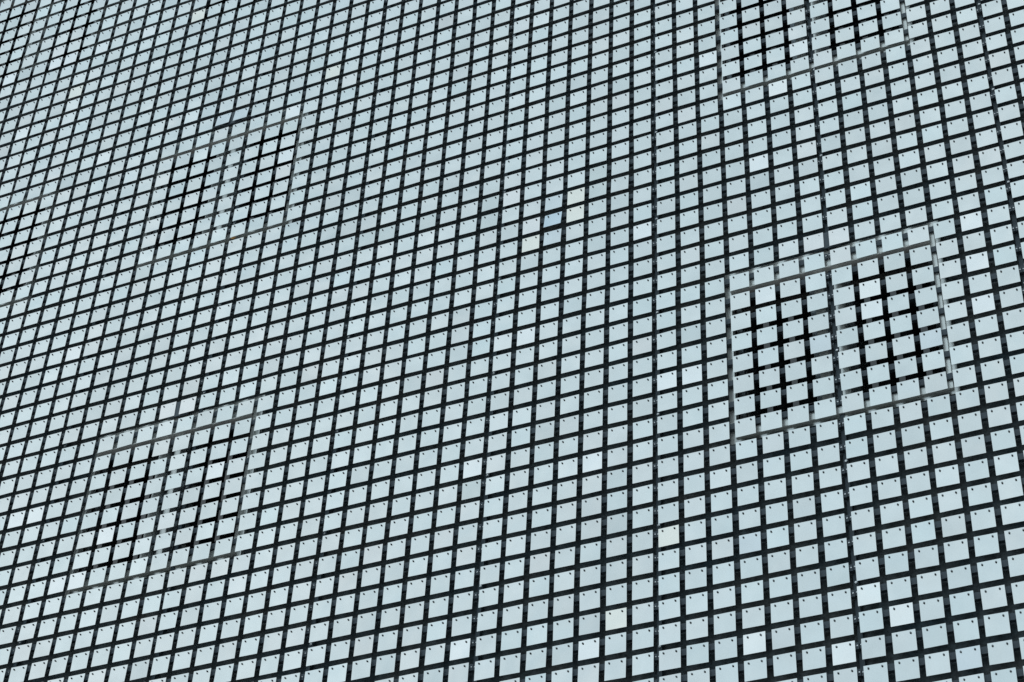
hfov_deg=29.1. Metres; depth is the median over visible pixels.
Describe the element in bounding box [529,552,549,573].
hanging tile
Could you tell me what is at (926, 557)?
hanging tile
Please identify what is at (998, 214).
hanging tile
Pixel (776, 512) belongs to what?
hanging tile
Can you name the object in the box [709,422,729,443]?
hanging tile
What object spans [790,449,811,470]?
hanging tile
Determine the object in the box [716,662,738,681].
hanging tile
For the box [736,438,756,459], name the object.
hanging tile
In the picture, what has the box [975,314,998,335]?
hanging tile
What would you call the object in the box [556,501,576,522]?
hanging tile
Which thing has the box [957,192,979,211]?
hanging tile
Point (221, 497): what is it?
window
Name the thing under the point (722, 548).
hanging tile
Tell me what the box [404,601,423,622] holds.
hanging tile
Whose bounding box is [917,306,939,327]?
hanging tile
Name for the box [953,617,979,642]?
hanging tile
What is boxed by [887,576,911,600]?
hanging tile
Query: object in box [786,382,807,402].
hanging tile
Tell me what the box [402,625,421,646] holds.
hanging tile
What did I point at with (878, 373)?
hanging tile
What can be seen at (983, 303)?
hanging tile
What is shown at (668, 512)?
hanging tile
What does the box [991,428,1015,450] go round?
hanging tile
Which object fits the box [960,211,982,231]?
hanging tile
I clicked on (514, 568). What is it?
hanging tile
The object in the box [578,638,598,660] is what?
hanging tile
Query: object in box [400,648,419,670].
hanging tile
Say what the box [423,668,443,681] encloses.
hanging tile
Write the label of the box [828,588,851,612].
hanging tile
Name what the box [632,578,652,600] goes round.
hanging tile
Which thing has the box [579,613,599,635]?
hanging tile
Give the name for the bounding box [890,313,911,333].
hanging tile
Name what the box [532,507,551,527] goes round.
hanging tile
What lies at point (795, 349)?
hanging tile
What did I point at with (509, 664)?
hanging tile
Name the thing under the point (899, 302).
hanging tile
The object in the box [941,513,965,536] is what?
hanging tile
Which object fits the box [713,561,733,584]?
hanging tile
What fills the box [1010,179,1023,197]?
hanging tile
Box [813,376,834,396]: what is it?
hanging tile
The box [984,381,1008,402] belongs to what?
hanging tile
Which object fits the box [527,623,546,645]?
hanging tile
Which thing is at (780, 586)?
hanging tile
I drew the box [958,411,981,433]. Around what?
hanging tile
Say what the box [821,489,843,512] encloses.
hanging tile
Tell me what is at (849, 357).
hanging tile
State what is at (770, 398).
hanging tile
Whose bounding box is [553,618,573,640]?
hanging tile
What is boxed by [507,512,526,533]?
hanging tile
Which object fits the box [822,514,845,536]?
hanging tile
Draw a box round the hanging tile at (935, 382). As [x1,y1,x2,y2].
[924,371,947,393]
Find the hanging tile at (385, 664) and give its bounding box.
[375,653,395,674]
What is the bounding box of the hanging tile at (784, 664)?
[773,652,796,676]
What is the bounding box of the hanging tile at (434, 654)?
[424,643,444,665]
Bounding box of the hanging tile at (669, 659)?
[659,647,680,670]
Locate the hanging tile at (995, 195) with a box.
[984,185,1006,204]
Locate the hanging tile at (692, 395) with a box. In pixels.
[682,385,701,405]
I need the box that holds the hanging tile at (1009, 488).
[997,476,1022,499]
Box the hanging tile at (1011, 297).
[999,286,1023,307]
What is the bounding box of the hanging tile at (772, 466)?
[763,455,784,476]
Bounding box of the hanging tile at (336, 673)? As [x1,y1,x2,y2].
[327,663,347,681]
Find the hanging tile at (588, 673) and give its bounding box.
[578,663,598,681]
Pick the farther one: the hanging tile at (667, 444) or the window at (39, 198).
the window at (39, 198)
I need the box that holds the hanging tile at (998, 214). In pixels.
[987,204,1009,224]
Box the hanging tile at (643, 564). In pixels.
[632,553,652,575]
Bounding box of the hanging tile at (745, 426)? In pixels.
[735,416,755,437]
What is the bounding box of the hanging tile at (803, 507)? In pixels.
[793,496,815,518]
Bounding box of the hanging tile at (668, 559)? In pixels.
[658,548,678,570]
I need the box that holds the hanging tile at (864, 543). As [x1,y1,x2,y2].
[853,532,876,555]
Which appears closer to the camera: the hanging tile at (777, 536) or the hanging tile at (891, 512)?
the hanging tile at (891, 512)
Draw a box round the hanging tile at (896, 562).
[884,551,908,574]
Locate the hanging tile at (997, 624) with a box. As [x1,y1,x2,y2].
[984,612,1010,636]
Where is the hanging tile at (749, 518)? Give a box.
[739,507,760,529]
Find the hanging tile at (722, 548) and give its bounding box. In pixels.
[712,537,732,559]
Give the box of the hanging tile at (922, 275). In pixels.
[912,265,933,285]
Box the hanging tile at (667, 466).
[658,456,677,477]
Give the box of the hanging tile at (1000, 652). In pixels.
[987,640,1014,664]
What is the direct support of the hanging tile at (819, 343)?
attached to the mounting frame at (794, 579)
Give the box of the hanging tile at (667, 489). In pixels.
[658,479,677,500]
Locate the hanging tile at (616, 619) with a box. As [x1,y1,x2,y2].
[606,607,626,630]
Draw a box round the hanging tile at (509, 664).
[499,653,520,675]
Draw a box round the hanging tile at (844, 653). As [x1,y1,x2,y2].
[832,641,855,665]
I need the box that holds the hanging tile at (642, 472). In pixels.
[633,462,651,483]
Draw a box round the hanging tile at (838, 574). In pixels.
[826,563,849,586]
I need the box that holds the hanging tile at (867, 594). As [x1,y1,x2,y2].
[857,582,880,605]
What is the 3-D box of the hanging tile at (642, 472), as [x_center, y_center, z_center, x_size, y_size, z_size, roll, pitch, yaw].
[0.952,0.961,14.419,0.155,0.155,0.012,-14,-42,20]
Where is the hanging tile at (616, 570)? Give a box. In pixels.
[606,559,626,581]
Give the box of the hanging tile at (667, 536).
[658,525,678,546]
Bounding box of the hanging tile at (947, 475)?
[935,464,959,487]
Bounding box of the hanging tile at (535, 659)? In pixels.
[525,648,546,670]
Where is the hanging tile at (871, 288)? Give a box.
[859,278,880,298]
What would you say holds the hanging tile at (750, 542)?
attached to the mounting frame at (794, 579)
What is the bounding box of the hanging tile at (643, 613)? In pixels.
[632,602,653,624]
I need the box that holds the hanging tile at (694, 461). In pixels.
[684,450,703,471]
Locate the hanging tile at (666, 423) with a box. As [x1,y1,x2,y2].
[657,413,676,433]
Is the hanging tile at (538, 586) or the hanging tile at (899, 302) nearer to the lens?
the hanging tile at (538, 586)
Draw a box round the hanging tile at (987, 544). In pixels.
[974,533,998,556]
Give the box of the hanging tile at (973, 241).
[963,231,985,251]
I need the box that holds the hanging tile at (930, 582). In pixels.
[917,571,941,594]
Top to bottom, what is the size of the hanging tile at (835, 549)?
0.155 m
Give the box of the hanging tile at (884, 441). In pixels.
[873,430,896,452]
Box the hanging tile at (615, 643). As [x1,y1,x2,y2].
[605,632,625,655]
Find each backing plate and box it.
[167,401,188,418]
[223,112,242,126]
[814,232,840,251]
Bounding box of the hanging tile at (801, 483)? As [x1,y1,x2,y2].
[792,472,813,494]
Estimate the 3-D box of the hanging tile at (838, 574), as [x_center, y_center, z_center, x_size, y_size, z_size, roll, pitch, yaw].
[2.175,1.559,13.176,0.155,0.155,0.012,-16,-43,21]
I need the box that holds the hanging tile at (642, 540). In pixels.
[632,530,652,551]
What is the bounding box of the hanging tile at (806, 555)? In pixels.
[796,544,818,566]
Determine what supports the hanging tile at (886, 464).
attached to the mounting frame at (935, 501)
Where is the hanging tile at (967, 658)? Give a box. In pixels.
[955,645,982,670]
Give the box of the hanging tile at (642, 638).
[632,627,653,649]
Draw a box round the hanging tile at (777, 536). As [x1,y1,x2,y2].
[767,525,788,548]
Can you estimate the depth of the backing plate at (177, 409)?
17.02 m
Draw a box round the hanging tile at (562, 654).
[552,642,572,665]
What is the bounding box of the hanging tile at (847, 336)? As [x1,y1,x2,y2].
[836,326,858,346]
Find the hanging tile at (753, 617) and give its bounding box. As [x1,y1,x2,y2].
[742,605,764,628]
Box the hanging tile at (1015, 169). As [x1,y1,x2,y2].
[1007,160,1023,178]
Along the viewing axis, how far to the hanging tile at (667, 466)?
14.35 m
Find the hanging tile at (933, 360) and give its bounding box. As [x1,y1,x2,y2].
[922,349,944,370]
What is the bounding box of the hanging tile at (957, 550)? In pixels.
[944,539,968,562]
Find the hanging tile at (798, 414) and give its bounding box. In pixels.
[788,404,808,425]
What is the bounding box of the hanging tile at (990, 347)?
[978,336,1001,357]
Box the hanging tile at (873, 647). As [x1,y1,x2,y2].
[861,635,885,659]
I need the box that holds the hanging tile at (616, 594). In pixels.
[606,583,626,605]
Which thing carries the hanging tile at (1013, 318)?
attached to the mounting frame at (935, 501)
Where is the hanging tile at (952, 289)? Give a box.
[941,279,963,299]
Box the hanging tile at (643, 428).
[633,419,652,439]
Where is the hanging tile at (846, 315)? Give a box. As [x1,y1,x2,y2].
[835,305,855,325]
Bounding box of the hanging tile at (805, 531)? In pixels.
[794,520,816,542]
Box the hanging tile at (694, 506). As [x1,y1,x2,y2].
[684,496,704,517]
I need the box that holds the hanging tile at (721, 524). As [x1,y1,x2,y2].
[711,513,732,535]
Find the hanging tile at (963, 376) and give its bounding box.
[952,365,976,386]
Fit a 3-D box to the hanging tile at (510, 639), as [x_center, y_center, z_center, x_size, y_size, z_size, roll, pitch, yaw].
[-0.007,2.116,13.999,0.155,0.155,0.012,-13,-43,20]
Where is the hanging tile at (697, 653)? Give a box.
[687,642,708,665]
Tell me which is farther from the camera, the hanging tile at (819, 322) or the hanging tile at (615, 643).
the hanging tile at (819, 322)
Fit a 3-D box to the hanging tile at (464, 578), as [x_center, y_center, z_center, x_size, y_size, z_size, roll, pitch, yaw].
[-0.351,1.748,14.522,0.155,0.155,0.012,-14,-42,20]
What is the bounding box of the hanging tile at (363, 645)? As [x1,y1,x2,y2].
[353,635,373,656]
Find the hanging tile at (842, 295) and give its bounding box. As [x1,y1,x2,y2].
[833,285,854,305]
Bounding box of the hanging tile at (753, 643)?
[743,631,765,654]
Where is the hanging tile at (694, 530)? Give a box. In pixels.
[685,519,705,541]
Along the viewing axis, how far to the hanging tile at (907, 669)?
12.53 m
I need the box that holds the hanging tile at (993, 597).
[980,585,1006,609]
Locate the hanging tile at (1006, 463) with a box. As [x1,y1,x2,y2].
[994,452,1018,475]
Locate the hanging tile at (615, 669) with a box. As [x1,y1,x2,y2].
[604,658,625,680]
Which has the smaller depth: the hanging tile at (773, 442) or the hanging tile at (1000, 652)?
the hanging tile at (1000, 652)
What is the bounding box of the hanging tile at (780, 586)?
[769,574,791,597]
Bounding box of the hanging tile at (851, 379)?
[840,369,862,390]
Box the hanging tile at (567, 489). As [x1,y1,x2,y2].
[557,479,576,500]
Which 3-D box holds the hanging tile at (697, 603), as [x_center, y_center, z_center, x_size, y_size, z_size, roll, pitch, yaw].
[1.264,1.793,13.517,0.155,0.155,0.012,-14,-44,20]
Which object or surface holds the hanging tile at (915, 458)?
attached to the mounting frame at (935, 501)
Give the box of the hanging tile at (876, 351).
[865,341,887,361]
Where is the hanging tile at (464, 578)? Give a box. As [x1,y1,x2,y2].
[454,568,474,589]
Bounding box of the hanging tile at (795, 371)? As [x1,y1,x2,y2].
[785,360,806,381]
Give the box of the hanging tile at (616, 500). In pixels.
[607,490,626,510]
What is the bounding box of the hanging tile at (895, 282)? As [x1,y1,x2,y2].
[886,272,907,292]
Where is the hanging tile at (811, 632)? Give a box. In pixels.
[800,620,823,643]
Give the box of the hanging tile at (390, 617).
[380,606,400,627]
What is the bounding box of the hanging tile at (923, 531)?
[911,519,935,543]
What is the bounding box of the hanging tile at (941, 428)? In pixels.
[929,417,953,439]
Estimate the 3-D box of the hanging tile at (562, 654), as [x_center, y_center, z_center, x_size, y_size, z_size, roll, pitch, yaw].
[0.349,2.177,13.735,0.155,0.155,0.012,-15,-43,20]
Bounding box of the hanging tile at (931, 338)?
[919,328,942,349]
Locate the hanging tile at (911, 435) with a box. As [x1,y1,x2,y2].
[901,424,924,446]
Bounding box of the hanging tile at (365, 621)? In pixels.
[356,611,375,632]
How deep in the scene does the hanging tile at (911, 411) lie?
13.74 m
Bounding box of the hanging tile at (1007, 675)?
[991,667,1017,681]
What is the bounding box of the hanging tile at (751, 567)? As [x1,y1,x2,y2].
[740,555,762,578]
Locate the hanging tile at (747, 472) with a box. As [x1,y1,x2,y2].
[736,461,757,482]
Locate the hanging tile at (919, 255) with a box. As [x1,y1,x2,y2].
[909,245,931,265]
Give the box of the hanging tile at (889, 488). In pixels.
[877,477,901,499]
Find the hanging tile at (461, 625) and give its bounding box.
[451,614,471,636]
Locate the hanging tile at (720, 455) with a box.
[709,444,729,465]
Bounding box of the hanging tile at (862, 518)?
[851,507,874,530]
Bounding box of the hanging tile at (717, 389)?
[708,379,727,399]
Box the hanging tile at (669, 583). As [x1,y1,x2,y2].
[659,572,679,594]
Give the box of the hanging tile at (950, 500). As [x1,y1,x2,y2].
[938,489,962,512]
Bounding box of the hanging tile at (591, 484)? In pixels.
[582,473,601,494]
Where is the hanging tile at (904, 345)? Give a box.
[892,334,914,355]
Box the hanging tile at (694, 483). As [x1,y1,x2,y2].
[684,473,704,494]
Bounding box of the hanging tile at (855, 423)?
[844,413,866,434]
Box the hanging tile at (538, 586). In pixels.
[529,575,549,597]
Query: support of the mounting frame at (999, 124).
attached to the office building
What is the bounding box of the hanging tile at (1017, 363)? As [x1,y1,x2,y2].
[1009,353,1023,373]
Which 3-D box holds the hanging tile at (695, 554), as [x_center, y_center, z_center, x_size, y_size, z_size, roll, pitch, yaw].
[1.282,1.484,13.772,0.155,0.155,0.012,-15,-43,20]
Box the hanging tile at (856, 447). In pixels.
[845,436,867,458]
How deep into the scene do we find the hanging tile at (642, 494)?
14.29 m
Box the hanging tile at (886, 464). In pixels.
[875,453,898,476]
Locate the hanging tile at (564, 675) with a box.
[551,668,571,681]
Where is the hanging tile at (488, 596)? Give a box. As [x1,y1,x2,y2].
[478,586,498,607]
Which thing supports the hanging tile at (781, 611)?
attached to the mounting frame at (794, 579)
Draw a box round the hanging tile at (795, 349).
[784,339,804,359]
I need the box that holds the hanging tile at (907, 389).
[897,378,919,399]
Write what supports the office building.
on the ground
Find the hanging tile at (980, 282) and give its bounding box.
[968,272,991,293]
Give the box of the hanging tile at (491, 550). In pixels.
[481,540,500,561]
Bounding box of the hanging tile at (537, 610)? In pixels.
[527,599,547,621]
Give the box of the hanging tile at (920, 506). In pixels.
[908,495,932,518]
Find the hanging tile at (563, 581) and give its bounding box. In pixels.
[554,570,573,591]
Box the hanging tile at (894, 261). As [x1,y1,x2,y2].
[883,251,904,271]
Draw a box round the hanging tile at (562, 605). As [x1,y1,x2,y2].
[553,594,573,616]
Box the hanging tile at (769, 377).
[759,367,779,387]
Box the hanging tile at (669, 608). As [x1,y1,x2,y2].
[659,597,679,620]
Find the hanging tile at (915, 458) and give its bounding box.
[904,447,927,469]
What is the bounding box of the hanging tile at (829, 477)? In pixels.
[819,466,841,488]
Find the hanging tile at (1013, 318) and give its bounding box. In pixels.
[1002,307,1023,329]
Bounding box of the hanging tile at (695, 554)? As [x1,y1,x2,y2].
[685,543,706,564]
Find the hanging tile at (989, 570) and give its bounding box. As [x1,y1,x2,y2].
[977,558,1002,582]
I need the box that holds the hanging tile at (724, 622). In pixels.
[714,611,735,634]
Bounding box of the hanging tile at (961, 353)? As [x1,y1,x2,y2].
[949,343,973,364]
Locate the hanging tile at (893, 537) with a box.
[882,526,905,549]
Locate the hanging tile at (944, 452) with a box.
[932,441,956,463]
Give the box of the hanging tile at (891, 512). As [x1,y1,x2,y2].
[880,501,903,523]
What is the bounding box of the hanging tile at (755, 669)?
[744,657,766,681]
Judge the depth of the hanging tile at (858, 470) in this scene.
13.62 m
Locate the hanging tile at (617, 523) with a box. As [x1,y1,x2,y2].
[607,512,626,534]
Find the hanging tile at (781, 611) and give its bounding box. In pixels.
[771,599,793,622]
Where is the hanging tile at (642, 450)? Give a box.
[633,440,652,460]
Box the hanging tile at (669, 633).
[659,622,679,644]
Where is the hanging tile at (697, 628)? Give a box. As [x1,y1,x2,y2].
[686,616,707,639]
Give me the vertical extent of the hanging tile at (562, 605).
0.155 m
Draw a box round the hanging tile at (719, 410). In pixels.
[708,400,728,421]
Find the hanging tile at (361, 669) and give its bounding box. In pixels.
[351,658,371,679]
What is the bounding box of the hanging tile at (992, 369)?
[981,358,1004,380]
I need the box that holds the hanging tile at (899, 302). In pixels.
[887,292,909,312]
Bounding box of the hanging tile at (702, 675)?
[687,668,709,681]
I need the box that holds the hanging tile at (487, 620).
[477,609,497,631]
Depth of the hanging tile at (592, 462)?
14.69 m
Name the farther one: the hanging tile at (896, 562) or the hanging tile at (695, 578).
the hanging tile at (695, 578)
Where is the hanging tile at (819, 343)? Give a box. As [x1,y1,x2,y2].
[810,333,830,353]
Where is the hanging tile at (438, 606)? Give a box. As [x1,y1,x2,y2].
[428,596,448,617]
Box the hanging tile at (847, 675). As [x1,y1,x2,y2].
[833,667,857,681]
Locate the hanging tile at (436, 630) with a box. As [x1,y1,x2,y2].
[426,620,446,641]
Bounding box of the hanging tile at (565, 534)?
[556,523,575,544]
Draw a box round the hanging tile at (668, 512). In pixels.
[658,501,678,523]
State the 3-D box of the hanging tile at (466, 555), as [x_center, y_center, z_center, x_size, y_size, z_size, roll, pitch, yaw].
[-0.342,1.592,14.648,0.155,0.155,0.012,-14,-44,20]
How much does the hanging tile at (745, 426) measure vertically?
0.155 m
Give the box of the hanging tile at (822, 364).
[811,354,832,374]
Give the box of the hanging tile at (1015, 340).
[1006,330,1023,351]
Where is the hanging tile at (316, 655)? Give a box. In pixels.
[306,644,325,665]
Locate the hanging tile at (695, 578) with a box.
[685,567,706,589]
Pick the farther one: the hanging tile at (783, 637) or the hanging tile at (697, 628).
the hanging tile at (697, 628)
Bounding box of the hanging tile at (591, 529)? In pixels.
[581,518,600,539]
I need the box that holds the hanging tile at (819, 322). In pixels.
[808,312,828,332]
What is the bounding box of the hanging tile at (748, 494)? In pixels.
[737,484,758,505]
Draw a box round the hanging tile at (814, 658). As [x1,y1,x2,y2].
[802,646,825,670]
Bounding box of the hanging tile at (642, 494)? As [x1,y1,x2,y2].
[633,484,652,505]
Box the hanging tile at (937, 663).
[925,651,950,675]
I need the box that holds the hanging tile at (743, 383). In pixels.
[733,373,753,393]
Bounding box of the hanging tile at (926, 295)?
[915,285,937,305]
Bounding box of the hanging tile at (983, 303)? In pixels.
[971,293,994,314]
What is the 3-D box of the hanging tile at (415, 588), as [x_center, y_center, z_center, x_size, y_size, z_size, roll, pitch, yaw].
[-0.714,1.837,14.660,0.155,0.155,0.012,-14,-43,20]
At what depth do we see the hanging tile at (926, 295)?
14.30 m
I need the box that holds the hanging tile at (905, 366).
[894,356,917,377]
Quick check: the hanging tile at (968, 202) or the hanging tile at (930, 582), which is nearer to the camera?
the hanging tile at (930, 582)
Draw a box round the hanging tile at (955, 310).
[944,300,966,320]
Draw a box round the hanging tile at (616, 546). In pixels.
[606,535,626,557]
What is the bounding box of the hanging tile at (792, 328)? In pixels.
[783,318,803,338]
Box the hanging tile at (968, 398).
[955,387,979,409]
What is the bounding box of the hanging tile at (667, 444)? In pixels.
[658,434,677,454]
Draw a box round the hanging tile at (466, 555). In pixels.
[456,545,475,566]
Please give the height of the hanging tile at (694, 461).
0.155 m
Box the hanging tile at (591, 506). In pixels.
[581,496,600,516]
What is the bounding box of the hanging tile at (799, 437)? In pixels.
[789,426,810,447]
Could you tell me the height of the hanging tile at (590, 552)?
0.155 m
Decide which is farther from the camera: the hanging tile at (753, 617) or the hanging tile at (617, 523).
the hanging tile at (617, 523)
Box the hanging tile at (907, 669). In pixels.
[894,656,919,681]
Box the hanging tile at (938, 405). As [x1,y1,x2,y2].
[927,394,950,415]
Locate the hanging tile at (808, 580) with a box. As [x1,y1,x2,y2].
[797,569,820,592]
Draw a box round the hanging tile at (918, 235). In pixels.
[907,225,928,245]
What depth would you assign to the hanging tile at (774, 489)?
13.82 m
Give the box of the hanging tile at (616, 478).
[607,468,626,488]
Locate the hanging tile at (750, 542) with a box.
[739,532,760,553]
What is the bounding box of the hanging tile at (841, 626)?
[830,614,853,638]
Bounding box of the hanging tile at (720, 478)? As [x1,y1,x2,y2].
[710,467,730,488]
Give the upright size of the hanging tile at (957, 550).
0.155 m
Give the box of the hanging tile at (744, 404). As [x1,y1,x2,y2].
[734,394,754,415]
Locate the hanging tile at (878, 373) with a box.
[867,362,889,383]
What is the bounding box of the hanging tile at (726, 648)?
[715,636,736,660]
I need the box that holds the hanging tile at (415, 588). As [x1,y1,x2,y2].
[406,578,425,598]
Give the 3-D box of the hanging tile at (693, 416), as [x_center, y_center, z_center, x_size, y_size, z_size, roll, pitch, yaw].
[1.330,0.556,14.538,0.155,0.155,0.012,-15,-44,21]
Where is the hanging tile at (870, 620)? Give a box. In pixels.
[859,608,883,632]
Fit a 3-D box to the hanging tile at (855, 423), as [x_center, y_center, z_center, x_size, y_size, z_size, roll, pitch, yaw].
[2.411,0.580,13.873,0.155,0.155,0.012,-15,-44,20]
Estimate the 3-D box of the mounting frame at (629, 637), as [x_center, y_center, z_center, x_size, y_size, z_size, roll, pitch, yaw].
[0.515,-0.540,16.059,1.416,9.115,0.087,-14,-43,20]
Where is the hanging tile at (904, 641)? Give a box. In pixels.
[892,629,916,653]
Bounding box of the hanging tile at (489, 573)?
[480,563,499,584]
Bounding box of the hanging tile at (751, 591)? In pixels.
[741,580,763,603]
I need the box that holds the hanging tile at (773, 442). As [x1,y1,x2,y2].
[762,432,783,453]
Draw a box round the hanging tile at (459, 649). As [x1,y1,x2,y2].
[449,638,470,660]
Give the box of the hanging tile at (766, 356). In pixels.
[758,346,778,366]
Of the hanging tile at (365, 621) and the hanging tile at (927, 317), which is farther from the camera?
the hanging tile at (365, 621)
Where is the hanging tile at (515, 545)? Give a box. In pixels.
[506,535,525,555]
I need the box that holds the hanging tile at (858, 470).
[847,459,869,481]
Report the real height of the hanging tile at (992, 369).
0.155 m
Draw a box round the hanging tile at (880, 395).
[869,384,891,405]
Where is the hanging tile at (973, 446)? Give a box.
[961,434,985,457]
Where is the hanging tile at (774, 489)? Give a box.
[764,478,785,499]
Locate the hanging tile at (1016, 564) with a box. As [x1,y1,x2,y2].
[1008,554,1023,576]
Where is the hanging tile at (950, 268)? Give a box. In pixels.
[939,258,961,278]
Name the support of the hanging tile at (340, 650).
attached to the mounting frame at (416, 460)
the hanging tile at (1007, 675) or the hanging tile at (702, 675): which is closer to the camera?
the hanging tile at (1007, 675)
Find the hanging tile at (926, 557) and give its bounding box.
[914,545,938,568]
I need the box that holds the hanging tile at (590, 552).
[580,541,600,562]
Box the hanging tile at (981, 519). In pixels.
[970,507,995,530]
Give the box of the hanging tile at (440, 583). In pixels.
[430,573,449,594]
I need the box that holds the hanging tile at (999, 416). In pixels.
[987,405,1011,427]
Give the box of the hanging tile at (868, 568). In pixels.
[855,557,879,580]
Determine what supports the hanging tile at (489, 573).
attached to the mounting frame at (629, 637)
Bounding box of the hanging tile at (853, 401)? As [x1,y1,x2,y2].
[841,391,863,412]
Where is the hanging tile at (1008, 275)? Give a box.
[996,265,1020,286]
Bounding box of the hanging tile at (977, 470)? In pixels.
[964,458,989,481]
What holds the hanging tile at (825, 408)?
attached to the mounting frame at (794, 579)
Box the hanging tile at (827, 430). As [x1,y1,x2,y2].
[816,420,837,441]
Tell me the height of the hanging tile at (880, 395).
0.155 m
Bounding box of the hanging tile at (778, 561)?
[768,550,789,572]
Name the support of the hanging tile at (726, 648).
attached to the mounting frame at (794, 579)
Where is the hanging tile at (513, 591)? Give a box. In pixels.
[503,581,523,602]
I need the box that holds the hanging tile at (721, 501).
[711,490,731,511]
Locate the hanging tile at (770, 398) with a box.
[760,388,780,408]
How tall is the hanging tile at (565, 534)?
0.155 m
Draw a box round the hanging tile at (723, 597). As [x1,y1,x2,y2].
[713,586,735,609]
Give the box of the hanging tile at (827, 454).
[817,443,839,464]
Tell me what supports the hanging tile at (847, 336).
attached to the mounting frame at (935, 501)
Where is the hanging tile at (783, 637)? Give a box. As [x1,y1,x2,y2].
[772,625,794,649]
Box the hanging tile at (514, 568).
[504,558,524,579]
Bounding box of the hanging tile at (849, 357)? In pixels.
[838,347,859,368]
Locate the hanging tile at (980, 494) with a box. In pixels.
[967,483,992,505]
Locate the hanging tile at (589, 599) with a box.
[580,588,599,610]
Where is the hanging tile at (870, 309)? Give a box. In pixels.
[861,299,882,319]
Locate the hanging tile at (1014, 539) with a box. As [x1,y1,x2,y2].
[1004,527,1023,550]
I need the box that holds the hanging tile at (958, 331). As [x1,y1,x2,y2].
[947,321,970,342]
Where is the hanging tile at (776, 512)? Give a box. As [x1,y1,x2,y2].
[766,501,787,523]
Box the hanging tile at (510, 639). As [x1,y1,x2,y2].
[501,628,521,650]
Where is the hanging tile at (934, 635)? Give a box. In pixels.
[922,623,947,648]
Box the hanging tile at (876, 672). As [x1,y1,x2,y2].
[863,662,888,681]
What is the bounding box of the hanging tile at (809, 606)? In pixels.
[799,594,822,617]
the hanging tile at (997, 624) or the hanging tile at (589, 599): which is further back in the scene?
the hanging tile at (589, 599)
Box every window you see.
[0,0,107,89]
[0,180,60,306]
[64,395,265,596]
[135,103,310,270]
[189,0,262,24]
[715,0,914,100]
[725,221,960,445]
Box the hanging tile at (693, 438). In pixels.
[683,428,703,448]
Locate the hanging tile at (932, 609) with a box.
[919,597,944,621]
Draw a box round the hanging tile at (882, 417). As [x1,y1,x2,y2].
[871,407,893,428]
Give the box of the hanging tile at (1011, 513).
[1000,501,1023,524]
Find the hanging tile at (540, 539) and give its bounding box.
[530,529,550,550]
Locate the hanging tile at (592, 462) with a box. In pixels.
[583,452,601,472]
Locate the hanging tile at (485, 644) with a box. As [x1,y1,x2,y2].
[476,633,495,655]
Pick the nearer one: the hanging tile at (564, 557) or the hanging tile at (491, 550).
the hanging tile at (564, 557)
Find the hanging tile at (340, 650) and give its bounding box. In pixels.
[329,640,349,660]
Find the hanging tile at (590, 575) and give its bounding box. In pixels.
[580,565,600,586]
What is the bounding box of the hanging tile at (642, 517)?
[633,507,652,528]
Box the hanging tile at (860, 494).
[849,483,871,505]
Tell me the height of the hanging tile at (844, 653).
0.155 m
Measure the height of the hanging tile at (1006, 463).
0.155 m
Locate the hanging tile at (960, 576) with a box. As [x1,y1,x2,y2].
[947,564,972,588]
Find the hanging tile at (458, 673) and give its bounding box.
[448,663,468,681]
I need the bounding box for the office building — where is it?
[0,0,1023,681]
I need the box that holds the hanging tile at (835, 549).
[824,538,847,561]
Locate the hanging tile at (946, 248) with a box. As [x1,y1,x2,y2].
[936,238,958,258]
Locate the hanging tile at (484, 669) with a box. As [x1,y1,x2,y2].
[474,658,494,680]
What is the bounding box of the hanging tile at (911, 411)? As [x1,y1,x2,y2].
[899,400,922,422]
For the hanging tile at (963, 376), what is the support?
attached to the mounting frame at (935, 501)
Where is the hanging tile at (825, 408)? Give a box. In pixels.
[814,397,835,419]
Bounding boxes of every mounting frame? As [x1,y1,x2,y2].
[0,0,66,232]
[0,0,165,678]
[13,0,271,681]
[151,0,387,681]
[304,0,515,681]
[473,0,658,681]
[653,0,862,681]
[806,0,1023,681]
[976,0,1023,287]
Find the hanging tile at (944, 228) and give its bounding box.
[933,218,955,238]
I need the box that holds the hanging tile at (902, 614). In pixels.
[889,602,913,626]
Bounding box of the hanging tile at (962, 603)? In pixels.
[949,590,975,615]
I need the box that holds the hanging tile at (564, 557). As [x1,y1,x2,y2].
[554,547,574,568]
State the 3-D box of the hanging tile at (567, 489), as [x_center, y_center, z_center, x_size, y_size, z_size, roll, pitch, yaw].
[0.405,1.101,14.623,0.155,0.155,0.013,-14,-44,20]
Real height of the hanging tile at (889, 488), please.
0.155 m
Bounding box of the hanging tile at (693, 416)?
[683,406,702,426]
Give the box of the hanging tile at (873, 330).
[863,319,884,340]
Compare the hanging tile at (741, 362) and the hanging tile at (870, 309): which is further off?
the hanging tile at (741, 362)
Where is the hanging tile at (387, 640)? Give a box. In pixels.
[377,630,397,651]
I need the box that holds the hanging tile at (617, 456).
[608,446,626,466]
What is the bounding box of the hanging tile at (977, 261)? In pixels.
[966,251,988,271]
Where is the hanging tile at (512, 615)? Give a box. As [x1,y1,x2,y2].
[502,604,522,626]
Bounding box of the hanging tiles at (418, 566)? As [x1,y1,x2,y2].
[0,0,1023,681]
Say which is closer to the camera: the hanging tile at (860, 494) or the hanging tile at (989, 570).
the hanging tile at (989, 570)
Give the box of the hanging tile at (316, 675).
[304,668,323,681]
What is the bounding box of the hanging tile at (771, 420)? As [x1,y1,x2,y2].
[761,410,781,431]
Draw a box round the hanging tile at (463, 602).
[453,591,472,612]
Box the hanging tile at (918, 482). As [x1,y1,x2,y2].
[906,471,930,493]
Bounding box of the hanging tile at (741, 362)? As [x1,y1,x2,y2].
[733,352,752,372]
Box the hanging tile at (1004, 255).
[993,245,1016,265]
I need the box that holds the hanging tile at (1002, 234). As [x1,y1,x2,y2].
[990,224,1013,244]
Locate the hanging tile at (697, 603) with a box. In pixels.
[686,592,707,614]
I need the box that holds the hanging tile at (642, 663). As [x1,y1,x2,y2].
[632,652,653,675]

